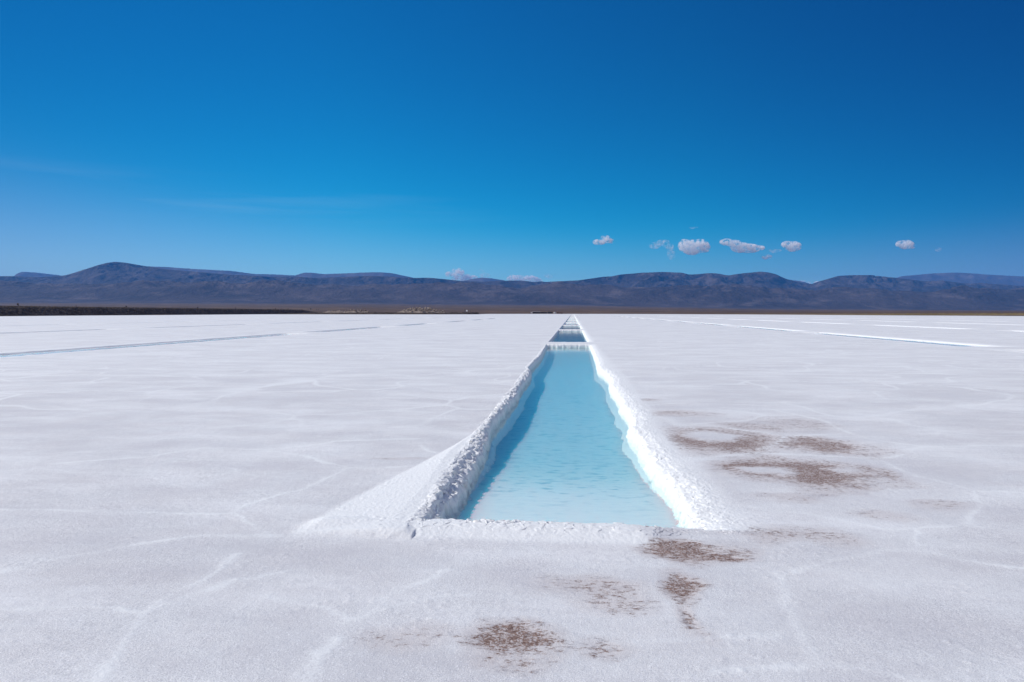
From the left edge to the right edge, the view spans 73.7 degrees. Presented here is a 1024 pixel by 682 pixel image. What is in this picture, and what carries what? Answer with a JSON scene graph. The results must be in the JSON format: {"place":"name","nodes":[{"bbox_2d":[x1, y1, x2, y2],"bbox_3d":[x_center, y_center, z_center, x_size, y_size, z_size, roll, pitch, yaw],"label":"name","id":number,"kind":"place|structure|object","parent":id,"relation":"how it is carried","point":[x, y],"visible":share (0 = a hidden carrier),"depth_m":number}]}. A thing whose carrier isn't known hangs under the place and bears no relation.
{"place":"outdoors","nodes":[
{"label":"outdoors","id":0,"kind":"place"},
{"bbox_2d":[0,334,292,356],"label":"water","id":1,"kind":"structure","parent":0,"point":[23,354],"depth_m":35.72},
{"bbox_2d":[0,306,317,315],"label":"embankment","id":2,"kind":"structure","parent":0,"point":[43,311],"depth_m":422.64},
{"bbox_2d":[0,314,551,365],"bbox_3d":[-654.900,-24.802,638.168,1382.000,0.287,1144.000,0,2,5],"label":"salt flat","id":3,"kind":"structure","parent":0,"point":[99,331],"depth_m":68.49},
{"bbox_2d":[318,327,381,331],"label":"water","id":4,"kind":"structure","parent":0,"point":[348,329],"depth_m":71.47},
{"bbox_2d":[287,312,472,313],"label":"earth spit","id":5,"kind":"structure","parent":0,"point":[381,313],"depth_m":632.87},
{"bbox_2d":[410,308,430,312],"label":"rubble mound","id":6,"kind":"object","parent":5,"relation":"on","point":[419,311],"visible":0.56,"depth_m":632.92},
{"bbox_2d":[0,338,1023,681],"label":"salt flat","id":7,"kind":"structure","parent":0,"point":[288,510],"depth_m":5.48},
{"bbox_2d":[454,385,678,527],"bbox_3d":[1.715,1.125,20.893,2.620,0.210,30.884,0,2,5],"label":"brine","id":8,"kind":"object","parent":7,"relation":"in","point":[555,467],"visible":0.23,"depth_m":8.12},
{"bbox_2d":[0,262,1023,309],"bbox_3d":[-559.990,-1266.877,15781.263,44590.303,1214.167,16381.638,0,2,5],"label":"mountains","id":9,"kind":"structure","parent":0,"point":[116,282],"depth_m":10388.38},
{"bbox_2d":[0,303,1023,315],"bbox_3d":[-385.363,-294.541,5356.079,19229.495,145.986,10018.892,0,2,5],"label":"distant plain","id":10,"kind":"structure","parent":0,"point":[522,309],"depth_m":3629.15},
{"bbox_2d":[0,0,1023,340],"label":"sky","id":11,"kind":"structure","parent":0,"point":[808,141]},
{"bbox_2d":[15,266,1023,285],"bbox_3d":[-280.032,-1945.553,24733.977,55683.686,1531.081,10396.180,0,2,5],"label":"mountains","id":12,"kind":"structure","parent":0,"point":[968,278],"depth_m":24171.03},
{"bbox_2d":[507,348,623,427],"bbox_3d":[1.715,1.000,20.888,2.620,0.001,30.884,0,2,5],"label":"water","id":13,"kind":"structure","parent":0,"point":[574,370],"depth_m":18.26},
{"bbox_2d":[552,332,586,341],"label":"water","id":14,"kind":"structure","parent":0,"point":[569,337],"depth_m":51.14},
{"bbox_2d":[562,327,579,328],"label":"water","id":15,"kind":"structure","parent":0,"point":[570,327],"depth_m":82.60},
{"bbox_2d":[308,314,848,340],"bbox_3d":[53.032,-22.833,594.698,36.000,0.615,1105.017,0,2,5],"label":"salt flat","id":16,"kind":"structure","parent":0,"point":[589,325],"depth_m":64.52},
{"bbox_2d":[733,326,791,330],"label":"water","id":17,"kind":"structure","parent":0,"point":[763,328],"depth_m":75.94},
{"bbox_2d":[594,314,1023,354],"bbox_3d":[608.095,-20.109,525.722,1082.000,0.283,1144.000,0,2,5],"label":"salt flat","id":18,"kind":"structure","parent":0,"point":[1000,334],"depth_m":83.23},
{"bbox_2d":[803,313,1023,314],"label":"shore grass","id":19,"kind":"structure","parent":18,"relation":"on","point":[931,314],"depth_m":436.81},
{"bbox_2d":[813,333,983,346],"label":"water","id":20,"kind":"structure","parent":0,"point":[950,344],"depth_m":43.38}
]}

